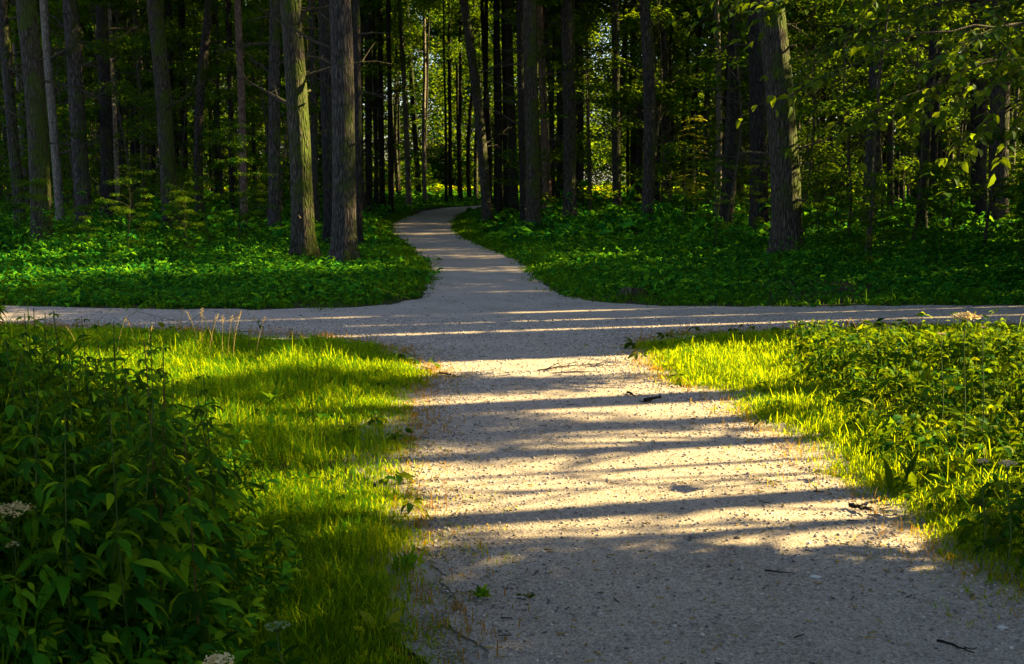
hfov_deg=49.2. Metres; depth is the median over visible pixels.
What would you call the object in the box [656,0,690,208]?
forest tree
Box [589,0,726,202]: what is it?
understory tree
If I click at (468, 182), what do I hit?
forest tree
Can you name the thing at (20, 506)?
umbel flower
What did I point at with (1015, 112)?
forest tree
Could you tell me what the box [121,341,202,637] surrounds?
tall herb
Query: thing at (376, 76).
forest tree
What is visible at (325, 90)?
forest tree
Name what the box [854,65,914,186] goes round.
understory tree
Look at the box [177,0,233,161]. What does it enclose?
forest tree
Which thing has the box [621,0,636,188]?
forest tree
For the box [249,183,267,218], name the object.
bush
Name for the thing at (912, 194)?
forest tree
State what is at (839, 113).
understory tree
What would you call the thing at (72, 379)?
tall herb
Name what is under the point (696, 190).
forest tree
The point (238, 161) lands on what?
leafy tree
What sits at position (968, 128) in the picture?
forest tree
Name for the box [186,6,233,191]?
forest tree
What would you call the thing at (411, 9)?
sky
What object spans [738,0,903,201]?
understory tree
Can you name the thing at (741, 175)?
understory tree
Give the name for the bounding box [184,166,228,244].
bush
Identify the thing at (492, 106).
understory tree
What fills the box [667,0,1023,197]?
linden tree
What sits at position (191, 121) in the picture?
understory tree
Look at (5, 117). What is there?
understory tree
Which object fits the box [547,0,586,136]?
forest tree
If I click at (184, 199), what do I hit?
bush
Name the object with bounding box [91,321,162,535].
tall herb
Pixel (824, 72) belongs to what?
forest tree
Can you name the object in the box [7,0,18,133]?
forest tree
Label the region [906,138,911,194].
forest tree
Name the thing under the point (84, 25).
forest tree
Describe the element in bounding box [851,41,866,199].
forest tree
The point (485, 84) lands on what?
forest tree
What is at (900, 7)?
leafy tree
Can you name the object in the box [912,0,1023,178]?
understory tree
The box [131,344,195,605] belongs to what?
tall herb
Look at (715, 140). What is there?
forest tree
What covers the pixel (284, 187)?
understory tree
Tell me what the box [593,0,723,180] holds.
understory tree
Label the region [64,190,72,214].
bush
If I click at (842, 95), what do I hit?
forest tree
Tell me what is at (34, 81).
forest tree
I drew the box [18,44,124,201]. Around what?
understory tree
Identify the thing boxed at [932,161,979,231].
bush
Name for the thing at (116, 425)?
tall herb
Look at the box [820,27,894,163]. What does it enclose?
understory tree
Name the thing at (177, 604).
tall herb
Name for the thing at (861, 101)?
leafy tree
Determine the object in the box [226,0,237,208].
forest tree
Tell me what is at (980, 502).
umbel flower
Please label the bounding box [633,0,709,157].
forest tree
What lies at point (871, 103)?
sapling
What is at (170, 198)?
bush
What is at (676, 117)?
understory tree
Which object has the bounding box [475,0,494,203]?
forest tree
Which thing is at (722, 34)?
forest tree
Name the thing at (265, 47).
forest tree
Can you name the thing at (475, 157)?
forest tree
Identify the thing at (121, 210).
bush
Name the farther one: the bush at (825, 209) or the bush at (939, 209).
the bush at (825, 209)
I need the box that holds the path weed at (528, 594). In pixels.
[516,593,535,597]
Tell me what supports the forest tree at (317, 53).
on the ground at (399, 300)
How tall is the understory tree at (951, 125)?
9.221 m
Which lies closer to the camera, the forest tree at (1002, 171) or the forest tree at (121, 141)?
the forest tree at (1002, 171)
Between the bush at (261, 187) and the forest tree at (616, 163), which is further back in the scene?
the forest tree at (616, 163)
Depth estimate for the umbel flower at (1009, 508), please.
4.54 m
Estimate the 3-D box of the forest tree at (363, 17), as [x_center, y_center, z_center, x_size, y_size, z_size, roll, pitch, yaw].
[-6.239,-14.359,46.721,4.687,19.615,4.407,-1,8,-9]
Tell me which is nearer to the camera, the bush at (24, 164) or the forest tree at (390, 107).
the bush at (24, 164)
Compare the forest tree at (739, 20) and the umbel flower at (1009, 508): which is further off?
the forest tree at (739, 20)
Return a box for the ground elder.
[781,309,1023,570]
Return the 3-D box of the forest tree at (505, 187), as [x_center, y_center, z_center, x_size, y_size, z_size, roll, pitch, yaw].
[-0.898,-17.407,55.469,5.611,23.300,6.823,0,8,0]
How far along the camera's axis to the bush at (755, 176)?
28.13 m
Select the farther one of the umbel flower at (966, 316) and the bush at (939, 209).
the bush at (939, 209)
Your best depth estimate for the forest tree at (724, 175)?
35.01 m
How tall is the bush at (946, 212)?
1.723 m
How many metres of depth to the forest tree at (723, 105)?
59.03 m
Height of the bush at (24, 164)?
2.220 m
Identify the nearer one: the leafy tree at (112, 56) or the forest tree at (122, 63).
the leafy tree at (112, 56)
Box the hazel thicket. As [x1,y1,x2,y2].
[1002,16,1023,233]
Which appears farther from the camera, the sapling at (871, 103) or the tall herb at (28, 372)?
the sapling at (871, 103)
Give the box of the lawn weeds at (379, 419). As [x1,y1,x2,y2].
[0,318,1023,549]
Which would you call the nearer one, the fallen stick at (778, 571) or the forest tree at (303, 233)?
the fallen stick at (778, 571)
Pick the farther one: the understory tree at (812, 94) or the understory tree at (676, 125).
the understory tree at (676, 125)
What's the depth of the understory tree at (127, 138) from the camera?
67.47 m
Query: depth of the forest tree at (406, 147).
62.91 m
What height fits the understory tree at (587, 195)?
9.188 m
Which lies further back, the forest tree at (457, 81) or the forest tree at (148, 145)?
the forest tree at (457, 81)
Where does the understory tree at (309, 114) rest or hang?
on the ground at (399, 300)
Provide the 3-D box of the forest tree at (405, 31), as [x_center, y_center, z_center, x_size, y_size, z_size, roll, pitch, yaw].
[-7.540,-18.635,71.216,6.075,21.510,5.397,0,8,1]
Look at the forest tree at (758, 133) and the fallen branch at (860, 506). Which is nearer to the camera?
the fallen branch at (860, 506)
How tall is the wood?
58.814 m
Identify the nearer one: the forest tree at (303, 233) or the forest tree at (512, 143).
the forest tree at (303, 233)
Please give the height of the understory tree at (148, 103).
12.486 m
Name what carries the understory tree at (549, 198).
on the ground at (399, 300)
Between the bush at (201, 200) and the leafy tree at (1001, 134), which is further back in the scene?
the bush at (201, 200)
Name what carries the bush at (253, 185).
on the ground at (399, 300)
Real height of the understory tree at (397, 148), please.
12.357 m
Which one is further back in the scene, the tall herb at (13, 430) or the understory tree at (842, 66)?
the understory tree at (842, 66)
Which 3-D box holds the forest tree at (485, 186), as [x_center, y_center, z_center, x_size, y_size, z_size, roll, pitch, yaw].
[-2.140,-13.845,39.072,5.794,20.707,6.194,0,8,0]
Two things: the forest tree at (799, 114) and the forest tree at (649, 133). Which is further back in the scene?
the forest tree at (799, 114)
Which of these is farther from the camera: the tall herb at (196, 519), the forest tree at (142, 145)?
the forest tree at (142, 145)
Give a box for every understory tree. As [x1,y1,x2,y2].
[0,0,149,191]
[0,1,99,194]
[0,9,67,190]
[0,12,48,188]
[0,13,63,163]
[0,65,28,195]
[4,0,180,211]
[15,54,99,200]
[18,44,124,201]
[59,46,129,186]
[61,11,156,183]
[66,0,211,199]
[84,15,155,179]
[94,15,191,186]
[122,51,217,194]
[123,0,250,189]
[130,22,233,205]
[138,0,257,185]
[179,46,257,189]
[181,0,288,191]
[187,51,266,202]
[188,5,266,183]
[201,0,363,210]
[201,7,320,216]
[205,62,264,184]
[219,40,321,199]
[222,71,288,192]
[233,20,320,199]
[234,0,396,186]
[234,61,310,183]
[236,80,287,187]
[262,72,318,180]
[281,75,318,182]
[303,29,389,193]
[308,32,403,184]
[318,40,403,179]
[363,25,425,187]
[363,32,447,195]
[363,89,404,182]
[466,63,518,197]
[491,0,613,212]
[491,0,626,188]
[540,0,663,219]
[581,0,739,196]
[583,16,694,183]
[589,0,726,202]
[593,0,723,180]
[597,18,715,180]
[622,64,688,186]
[629,0,747,189]
[636,61,713,187]
[655,72,701,186]
[676,64,748,183]
[678,60,745,172]
[681,2,747,193]
[689,1,804,202]
[698,55,747,190]
[700,10,837,197]
[702,19,770,185]
[722,4,860,167]
[724,51,803,196]
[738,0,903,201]
[740,0,861,202]
[768,10,884,214]
[795,42,859,196]
[795,68,855,180]
[798,9,947,210]
[799,0,969,199]
[810,26,863,187]
[812,55,859,185]
[819,29,897,190]
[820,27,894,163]
[831,0,968,202]
[851,28,958,189]
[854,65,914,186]
[881,22,969,188]
[886,1,1021,208]
[906,46,989,196]
[907,1,1023,190]
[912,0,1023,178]
[945,82,1022,182]
[949,79,1021,189]
[963,7,1023,184]
[967,5,1023,184]
[1010,88,1023,179]
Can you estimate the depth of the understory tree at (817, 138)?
81.10 m
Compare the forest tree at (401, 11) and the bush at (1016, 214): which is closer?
the bush at (1016, 214)
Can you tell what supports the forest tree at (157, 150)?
on the ground at (399, 300)
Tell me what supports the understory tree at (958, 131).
on the ground at (399, 300)
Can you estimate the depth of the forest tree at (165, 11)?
55.70 m
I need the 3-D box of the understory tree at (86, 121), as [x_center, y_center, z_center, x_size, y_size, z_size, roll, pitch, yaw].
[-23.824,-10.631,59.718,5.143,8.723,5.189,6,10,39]
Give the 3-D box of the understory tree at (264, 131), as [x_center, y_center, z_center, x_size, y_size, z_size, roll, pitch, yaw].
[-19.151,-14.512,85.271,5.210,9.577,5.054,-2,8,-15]
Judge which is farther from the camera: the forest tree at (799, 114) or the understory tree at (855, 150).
the understory tree at (855, 150)
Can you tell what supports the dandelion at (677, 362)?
on the ground at (399, 300)
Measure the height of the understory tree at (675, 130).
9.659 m
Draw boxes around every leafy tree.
[0,0,140,214]
[49,0,189,215]
[200,119,279,240]
[651,0,815,222]
[765,0,943,235]
[840,0,1014,243]
[908,0,1023,248]
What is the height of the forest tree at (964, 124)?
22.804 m
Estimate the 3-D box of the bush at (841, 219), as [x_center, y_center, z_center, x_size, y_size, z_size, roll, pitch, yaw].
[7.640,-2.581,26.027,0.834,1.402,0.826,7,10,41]
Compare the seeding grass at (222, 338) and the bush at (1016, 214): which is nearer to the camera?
the seeding grass at (222, 338)
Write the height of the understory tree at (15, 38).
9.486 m
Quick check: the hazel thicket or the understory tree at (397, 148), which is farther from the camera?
the understory tree at (397, 148)
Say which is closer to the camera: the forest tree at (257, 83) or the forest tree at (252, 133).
the forest tree at (252, 133)
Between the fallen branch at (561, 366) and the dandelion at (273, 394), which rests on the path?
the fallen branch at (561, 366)
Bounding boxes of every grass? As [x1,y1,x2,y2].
[0,209,513,310]
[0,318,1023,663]
[0,319,507,663]
[221,316,222,358]
[512,315,1023,657]
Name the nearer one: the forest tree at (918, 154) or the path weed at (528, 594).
the path weed at (528, 594)
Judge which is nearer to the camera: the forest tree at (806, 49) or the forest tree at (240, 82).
the forest tree at (240, 82)
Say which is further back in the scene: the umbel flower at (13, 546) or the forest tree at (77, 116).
the forest tree at (77, 116)
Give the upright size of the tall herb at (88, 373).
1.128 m
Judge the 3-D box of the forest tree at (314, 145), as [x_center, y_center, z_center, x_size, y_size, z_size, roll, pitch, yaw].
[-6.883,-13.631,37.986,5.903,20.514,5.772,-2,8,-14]
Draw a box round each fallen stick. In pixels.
[439,372,460,376]
[553,369,596,372]
[643,395,660,401]
[765,567,794,573]
[937,639,976,652]
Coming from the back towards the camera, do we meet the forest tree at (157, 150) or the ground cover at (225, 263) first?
the forest tree at (157, 150)
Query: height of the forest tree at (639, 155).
21.563 m
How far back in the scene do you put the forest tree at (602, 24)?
66.66 m
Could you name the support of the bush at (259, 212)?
on the ground at (399, 300)
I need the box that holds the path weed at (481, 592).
[466,583,492,597]
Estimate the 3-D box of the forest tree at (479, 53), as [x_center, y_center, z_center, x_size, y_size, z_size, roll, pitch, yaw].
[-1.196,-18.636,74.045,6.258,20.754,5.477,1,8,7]
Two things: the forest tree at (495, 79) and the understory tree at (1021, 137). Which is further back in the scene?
the understory tree at (1021, 137)
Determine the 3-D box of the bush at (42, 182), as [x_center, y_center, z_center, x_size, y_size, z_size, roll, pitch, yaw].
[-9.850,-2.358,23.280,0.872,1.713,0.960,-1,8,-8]
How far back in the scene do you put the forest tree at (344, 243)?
21.08 m
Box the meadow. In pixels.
[3,183,957,194]
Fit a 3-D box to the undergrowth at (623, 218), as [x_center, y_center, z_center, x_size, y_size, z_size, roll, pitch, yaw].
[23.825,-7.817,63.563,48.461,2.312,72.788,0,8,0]
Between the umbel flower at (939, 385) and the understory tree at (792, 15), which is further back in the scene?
the understory tree at (792, 15)
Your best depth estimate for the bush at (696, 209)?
38.03 m
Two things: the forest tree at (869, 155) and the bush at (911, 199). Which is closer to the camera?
the bush at (911, 199)
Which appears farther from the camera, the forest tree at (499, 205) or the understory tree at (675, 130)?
the understory tree at (675, 130)
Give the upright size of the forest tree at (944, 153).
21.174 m
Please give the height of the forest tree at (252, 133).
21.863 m
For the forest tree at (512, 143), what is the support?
on the ground at (399, 300)
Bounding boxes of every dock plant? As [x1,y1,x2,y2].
[392,544,428,570]
[868,452,922,491]
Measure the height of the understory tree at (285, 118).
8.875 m
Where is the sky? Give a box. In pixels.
[2,9,960,181]
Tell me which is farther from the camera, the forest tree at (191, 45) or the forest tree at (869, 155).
the forest tree at (191, 45)
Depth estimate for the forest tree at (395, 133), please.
78.64 m
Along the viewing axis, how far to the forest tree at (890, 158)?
41.05 m
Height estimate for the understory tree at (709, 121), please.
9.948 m
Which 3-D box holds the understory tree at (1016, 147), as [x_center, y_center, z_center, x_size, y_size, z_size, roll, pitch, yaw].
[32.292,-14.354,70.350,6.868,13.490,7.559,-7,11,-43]
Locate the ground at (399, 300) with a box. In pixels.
[1,182,1023,663]
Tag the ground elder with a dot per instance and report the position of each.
(956, 349)
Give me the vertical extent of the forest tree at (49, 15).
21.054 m
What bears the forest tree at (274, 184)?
on the ground at (399, 300)
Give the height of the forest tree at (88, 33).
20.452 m
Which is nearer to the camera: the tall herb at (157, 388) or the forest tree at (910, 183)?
the tall herb at (157, 388)
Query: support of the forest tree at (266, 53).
on the ground at (399, 300)
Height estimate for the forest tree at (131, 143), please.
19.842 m
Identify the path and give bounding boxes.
[0,206,1023,663]
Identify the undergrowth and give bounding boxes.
[0,175,525,242]
[0,290,311,663]
[501,179,1023,242]
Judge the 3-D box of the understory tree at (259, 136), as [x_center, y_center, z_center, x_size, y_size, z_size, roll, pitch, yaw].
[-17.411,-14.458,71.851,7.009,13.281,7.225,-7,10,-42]
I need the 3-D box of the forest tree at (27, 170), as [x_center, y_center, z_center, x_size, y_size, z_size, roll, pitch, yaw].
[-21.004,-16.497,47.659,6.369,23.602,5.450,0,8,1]
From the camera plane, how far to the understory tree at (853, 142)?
38.81 m
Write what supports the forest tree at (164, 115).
on the ground at (399, 300)
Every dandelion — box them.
[255,386,291,405]
[664,355,683,367]
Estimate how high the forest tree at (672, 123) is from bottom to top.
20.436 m
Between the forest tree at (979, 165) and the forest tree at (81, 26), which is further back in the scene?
the forest tree at (81, 26)
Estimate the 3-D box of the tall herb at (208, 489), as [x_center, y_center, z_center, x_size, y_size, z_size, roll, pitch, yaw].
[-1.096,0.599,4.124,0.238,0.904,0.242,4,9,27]
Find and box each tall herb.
[0,313,69,516]
[0,340,52,545]
[0,353,58,569]
[1,388,88,641]
[18,413,122,663]
[30,327,88,504]
[43,311,104,553]
[46,357,124,618]
[71,316,117,471]
[75,409,185,662]
[88,340,143,564]
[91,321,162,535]
[94,400,184,663]
[99,366,183,602]
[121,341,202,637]
[123,327,199,603]
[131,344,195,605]
[142,379,223,585]
[151,435,247,660]
[180,374,257,554]
[180,387,255,580]
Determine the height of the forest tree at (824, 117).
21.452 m
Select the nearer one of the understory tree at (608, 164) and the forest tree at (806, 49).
the forest tree at (806, 49)
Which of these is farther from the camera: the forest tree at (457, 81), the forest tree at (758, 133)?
the forest tree at (457, 81)
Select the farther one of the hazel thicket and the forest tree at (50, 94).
the forest tree at (50, 94)
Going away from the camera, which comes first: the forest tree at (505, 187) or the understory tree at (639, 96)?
the understory tree at (639, 96)
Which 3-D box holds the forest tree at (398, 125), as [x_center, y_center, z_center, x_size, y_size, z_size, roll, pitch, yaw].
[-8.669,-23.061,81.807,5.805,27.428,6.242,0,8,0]
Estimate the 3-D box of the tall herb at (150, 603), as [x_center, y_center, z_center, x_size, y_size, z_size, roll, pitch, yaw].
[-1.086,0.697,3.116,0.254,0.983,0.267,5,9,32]
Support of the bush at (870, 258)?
on the ground at (399, 300)
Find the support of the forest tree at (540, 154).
on the ground at (399, 300)
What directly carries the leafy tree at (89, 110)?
on the ground at (399, 300)
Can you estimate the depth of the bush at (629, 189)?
38.61 m
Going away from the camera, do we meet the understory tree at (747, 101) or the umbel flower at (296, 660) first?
the umbel flower at (296, 660)
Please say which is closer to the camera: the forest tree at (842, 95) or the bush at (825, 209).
the bush at (825, 209)
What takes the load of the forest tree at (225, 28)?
on the ground at (399, 300)
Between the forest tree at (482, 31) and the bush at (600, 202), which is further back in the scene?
the forest tree at (482, 31)
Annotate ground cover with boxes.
[0,191,515,308]
[504,218,1023,306]
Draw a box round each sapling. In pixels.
[665,147,706,218]
[680,115,714,213]
[814,4,928,254]
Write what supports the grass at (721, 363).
on the ground at (399, 300)
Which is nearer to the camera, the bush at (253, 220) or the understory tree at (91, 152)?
the bush at (253, 220)
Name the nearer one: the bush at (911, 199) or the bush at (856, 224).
the bush at (911, 199)
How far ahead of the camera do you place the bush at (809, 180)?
29.85 m
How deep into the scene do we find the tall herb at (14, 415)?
3.44 m
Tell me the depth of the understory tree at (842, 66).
55.61 m
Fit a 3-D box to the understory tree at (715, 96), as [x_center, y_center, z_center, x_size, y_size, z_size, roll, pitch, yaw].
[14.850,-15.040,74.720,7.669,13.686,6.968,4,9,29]
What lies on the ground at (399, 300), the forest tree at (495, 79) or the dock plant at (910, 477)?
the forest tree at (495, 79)
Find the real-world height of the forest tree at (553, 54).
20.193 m
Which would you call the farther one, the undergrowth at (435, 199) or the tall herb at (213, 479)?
the undergrowth at (435, 199)
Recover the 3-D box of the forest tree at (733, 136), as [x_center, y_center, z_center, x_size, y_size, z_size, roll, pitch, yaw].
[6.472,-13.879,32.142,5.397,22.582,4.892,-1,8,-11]
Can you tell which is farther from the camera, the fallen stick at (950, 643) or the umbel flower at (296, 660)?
the fallen stick at (950, 643)
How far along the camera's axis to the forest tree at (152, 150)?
57.80 m
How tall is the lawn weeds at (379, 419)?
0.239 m
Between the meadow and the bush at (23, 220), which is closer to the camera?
the bush at (23, 220)
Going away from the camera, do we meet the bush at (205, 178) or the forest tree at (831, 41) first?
the bush at (205, 178)
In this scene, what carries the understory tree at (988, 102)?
on the ground at (399, 300)
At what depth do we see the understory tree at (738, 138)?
67.10 m
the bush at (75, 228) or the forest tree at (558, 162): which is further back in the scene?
the forest tree at (558, 162)
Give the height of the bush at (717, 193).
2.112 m
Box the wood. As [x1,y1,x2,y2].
[0,0,1023,189]
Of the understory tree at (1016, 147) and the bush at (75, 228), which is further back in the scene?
the understory tree at (1016, 147)
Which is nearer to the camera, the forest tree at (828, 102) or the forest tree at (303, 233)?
the forest tree at (303, 233)
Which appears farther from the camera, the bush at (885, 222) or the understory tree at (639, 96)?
the understory tree at (639, 96)
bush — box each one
[14,177,60,246]
[18,205,30,226]
[22,162,53,202]
[57,200,94,241]
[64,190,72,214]
[70,204,100,249]
[89,171,99,201]
[94,164,157,249]
[127,194,153,234]
[162,187,192,234]
[164,181,208,249]
[168,196,203,252]
[176,165,199,224]
[177,179,196,223]
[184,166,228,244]
[189,189,212,217]
[231,193,260,238]
[248,183,267,224]
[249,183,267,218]
[250,178,264,209]
[593,195,608,218]
[621,186,641,211]
[686,187,706,218]
[688,160,741,247]
[730,164,769,236]
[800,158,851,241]
[800,169,821,217]
[801,174,831,227]
[801,193,809,222]
[807,187,839,234]
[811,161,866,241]
[826,191,856,238]
[846,171,903,265]
[849,174,893,246]
[851,209,874,237]
[858,182,908,255]
[882,203,908,237]
[892,196,926,246]
[912,157,975,249]
[924,178,966,238]
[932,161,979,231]
[985,178,1019,225]
[999,207,1023,260]
[1003,184,1023,234]
[1012,193,1023,260]
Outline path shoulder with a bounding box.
[12,207,1023,663]
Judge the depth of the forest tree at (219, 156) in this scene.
55.00 m
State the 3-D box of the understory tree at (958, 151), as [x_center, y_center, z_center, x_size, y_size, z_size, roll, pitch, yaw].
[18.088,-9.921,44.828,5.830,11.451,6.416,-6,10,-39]
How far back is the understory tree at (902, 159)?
45.98 m
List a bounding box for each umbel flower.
[0,501,34,625]
[6,540,31,660]
[202,651,234,663]
[252,620,309,663]
[934,332,959,426]
[942,311,982,457]
[973,458,998,566]
[977,326,993,442]
[992,460,1023,573]
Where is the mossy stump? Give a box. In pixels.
[617,287,649,299]
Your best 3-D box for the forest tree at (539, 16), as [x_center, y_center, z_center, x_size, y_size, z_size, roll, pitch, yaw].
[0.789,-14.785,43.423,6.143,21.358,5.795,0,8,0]
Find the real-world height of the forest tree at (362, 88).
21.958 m
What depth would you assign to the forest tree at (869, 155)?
31.39 m
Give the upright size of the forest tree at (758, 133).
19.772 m
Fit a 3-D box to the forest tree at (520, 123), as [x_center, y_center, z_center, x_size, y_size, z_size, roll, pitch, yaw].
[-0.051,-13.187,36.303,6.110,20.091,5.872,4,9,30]
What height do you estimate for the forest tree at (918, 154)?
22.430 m
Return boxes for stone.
[810,575,821,577]
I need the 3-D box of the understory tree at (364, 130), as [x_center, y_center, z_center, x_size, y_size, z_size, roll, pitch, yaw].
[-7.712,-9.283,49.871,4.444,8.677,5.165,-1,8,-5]
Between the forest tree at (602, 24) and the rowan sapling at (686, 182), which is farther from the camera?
the forest tree at (602, 24)
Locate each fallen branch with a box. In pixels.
[538,355,613,370]
[848,503,873,510]
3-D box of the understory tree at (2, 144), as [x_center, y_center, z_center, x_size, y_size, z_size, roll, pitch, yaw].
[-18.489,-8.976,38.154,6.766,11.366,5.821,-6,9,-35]
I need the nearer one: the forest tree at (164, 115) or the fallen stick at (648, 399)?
the fallen stick at (648, 399)
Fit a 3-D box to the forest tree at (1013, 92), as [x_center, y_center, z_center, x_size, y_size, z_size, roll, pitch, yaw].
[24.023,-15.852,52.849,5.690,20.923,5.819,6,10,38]
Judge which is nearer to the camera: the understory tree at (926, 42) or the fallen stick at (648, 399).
the fallen stick at (648, 399)
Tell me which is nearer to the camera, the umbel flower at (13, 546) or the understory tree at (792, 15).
the umbel flower at (13, 546)
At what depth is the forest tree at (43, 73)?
58.24 m
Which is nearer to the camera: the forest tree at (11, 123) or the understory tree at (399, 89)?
the forest tree at (11, 123)
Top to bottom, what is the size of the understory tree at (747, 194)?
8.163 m
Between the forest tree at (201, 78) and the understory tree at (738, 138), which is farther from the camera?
the understory tree at (738, 138)
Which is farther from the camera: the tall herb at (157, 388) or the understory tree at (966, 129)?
the understory tree at (966, 129)
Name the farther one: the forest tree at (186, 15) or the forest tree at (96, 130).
the forest tree at (96, 130)
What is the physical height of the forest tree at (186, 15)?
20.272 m
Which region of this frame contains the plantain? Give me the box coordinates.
[352,609,407,632]
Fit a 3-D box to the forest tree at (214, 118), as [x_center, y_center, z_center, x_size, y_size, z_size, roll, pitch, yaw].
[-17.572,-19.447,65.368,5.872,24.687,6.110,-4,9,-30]
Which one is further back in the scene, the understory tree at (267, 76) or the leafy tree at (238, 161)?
the understory tree at (267, 76)
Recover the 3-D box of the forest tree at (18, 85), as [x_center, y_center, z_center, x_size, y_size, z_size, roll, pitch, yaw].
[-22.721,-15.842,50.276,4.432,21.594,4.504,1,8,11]
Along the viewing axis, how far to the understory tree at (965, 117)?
53.43 m
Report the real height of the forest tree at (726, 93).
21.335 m
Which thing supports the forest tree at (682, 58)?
on the ground at (399, 300)
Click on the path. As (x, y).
(478, 278)
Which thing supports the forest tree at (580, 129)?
on the ground at (399, 300)
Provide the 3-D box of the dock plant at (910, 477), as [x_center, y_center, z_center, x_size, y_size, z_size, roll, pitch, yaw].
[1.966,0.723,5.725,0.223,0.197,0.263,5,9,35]
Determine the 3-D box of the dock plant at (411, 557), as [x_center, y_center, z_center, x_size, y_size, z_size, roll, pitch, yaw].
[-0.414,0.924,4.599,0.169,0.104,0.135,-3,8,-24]
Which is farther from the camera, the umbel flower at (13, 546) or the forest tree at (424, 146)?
the forest tree at (424, 146)
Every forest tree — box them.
[0,0,57,224]
[0,0,110,240]
[1,3,16,202]
[3,13,50,204]
[5,0,105,224]
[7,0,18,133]
[10,0,37,188]
[36,0,50,177]
[36,1,85,99]
[41,0,117,223]
[48,0,62,176]
[49,0,123,57]
[49,0,127,194]
[52,1,72,200]
[53,0,148,219]
[64,10,98,141]
[79,1,137,203]
[80,8,132,144]
[85,21,126,185]
[85,32,96,194]
[93,1,123,204]
[111,0,135,203]
[113,2,155,199]
[114,4,151,193]
[116,1,147,206]
[119,2,157,199]
[120,1,196,137]
[137,1,153,195]
[139,0,219,228]
[141,0,195,201]
[141,4,204,158]
[150,10,190,196]
[154,0,192,148]
[163,0,192,178]
[175,0,189,196]
[175,0,254,211]
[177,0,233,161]
[185,2,233,191]
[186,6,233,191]
[191,0,234,199]
[195,0,235,138]
[207,0,318,233]
[212,5,219,197]
[220,0,263,185]
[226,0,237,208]
[230,0,390,257]
[232,0,268,195]
[233,25,284,165]
[234,0,248,222]
[242,1,282,141]
[245,16,308,125]
[246,0,360,261]
[250,0,283,142]
[308,0,321,221]
[315,6,322,197]
[317,0,385,213]
[317,0,388,243]
[318,0,395,242]
[362,0,386,211]
[362,0,395,206]
[362,0,396,164]
[362,0,403,212]
[364,0,399,152]
[364,0,424,200]
[364,0,428,195]
[371,0,419,198]
[377,0,435,194]
[377,1,411,204]
[386,0,434,204]
[395,76,399,194]
[405,2,437,194]
[407,0,455,201]
[414,0,460,202]
[426,10,441,153]
[431,0,491,198]
[434,0,491,200]
[441,2,458,192]
[443,5,467,198]
[444,0,500,197]
[447,0,516,181]
[448,0,506,154]
[450,0,516,221]
[469,0,516,211]
[474,0,525,220]
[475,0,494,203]
[480,0,492,207]
[480,0,519,211]
[488,0,516,201]
[488,0,568,233]
[490,0,560,160]
[490,1,502,207]
[501,0,508,206]
[536,0,610,198]
[536,2,562,212]
[536,3,562,201]
[536,53,562,205]
[539,5,554,207]
[542,0,618,217]
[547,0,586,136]
[547,0,602,199]
[548,0,611,167]
[556,0,603,210]
[582,0,640,211]
[585,38,589,186]
[588,0,633,149]
[594,9,683,204]
[599,0,671,198]
[607,0,636,143]
[614,0,678,232]
[619,0,695,200]
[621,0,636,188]
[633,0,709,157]
[651,2,709,190]
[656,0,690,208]
[667,13,706,123]
[672,1,727,191]
[674,0,722,202]
[683,0,722,198]
[685,0,748,217]
[688,0,705,199]
[696,0,742,223]
[702,32,727,170]
[704,4,748,219]
[705,2,747,118]
[710,0,770,232]
[712,70,715,197]
[715,0,841,254]
[722,14,743,200]
[724,20,746,141]
[786,0,838,189]
[796,34,800,176]
[808,16,861,195]
[810,2,832,183]
[811,2,879,226]
[815,3,841,203]
[818,5,852,191]
[822,27,859,167]
[825,0,868,198]
[829,8,859,199]
[846,2,850,200]
[847,31,935,222]
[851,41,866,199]
[862,25,925,196]
[880,0,971,227]
[881,0,899,208]
[882,29,906,188]
[884,37,915,200]
[894,2,943,206]
[895,3,922,204]
[896,49,925,196]
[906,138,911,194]
[909,41,927,192]
[912,8,941,217]
[919,0,969,194]
[935,13,967,202]
[942,13,969,164]
[942,29,962,180]
[943,10,969,198]
[944,0,987,215]
[945,8,968,201]
[967,0,1009,223]
[1009,5,1022,199]
[1010,20,1023,199]
[1011,9,1023,143]
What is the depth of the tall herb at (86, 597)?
2.98 m
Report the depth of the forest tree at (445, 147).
69.74 m
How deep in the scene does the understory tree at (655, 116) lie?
86.43 m
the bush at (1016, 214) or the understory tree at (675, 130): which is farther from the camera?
the understory tree at (675, 130)
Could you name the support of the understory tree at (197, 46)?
on the ground at (399, 300)
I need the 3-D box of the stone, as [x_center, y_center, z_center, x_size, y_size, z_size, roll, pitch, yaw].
[1.234,0.995,4.538,0.048,0.019,0.035,0,8,0]

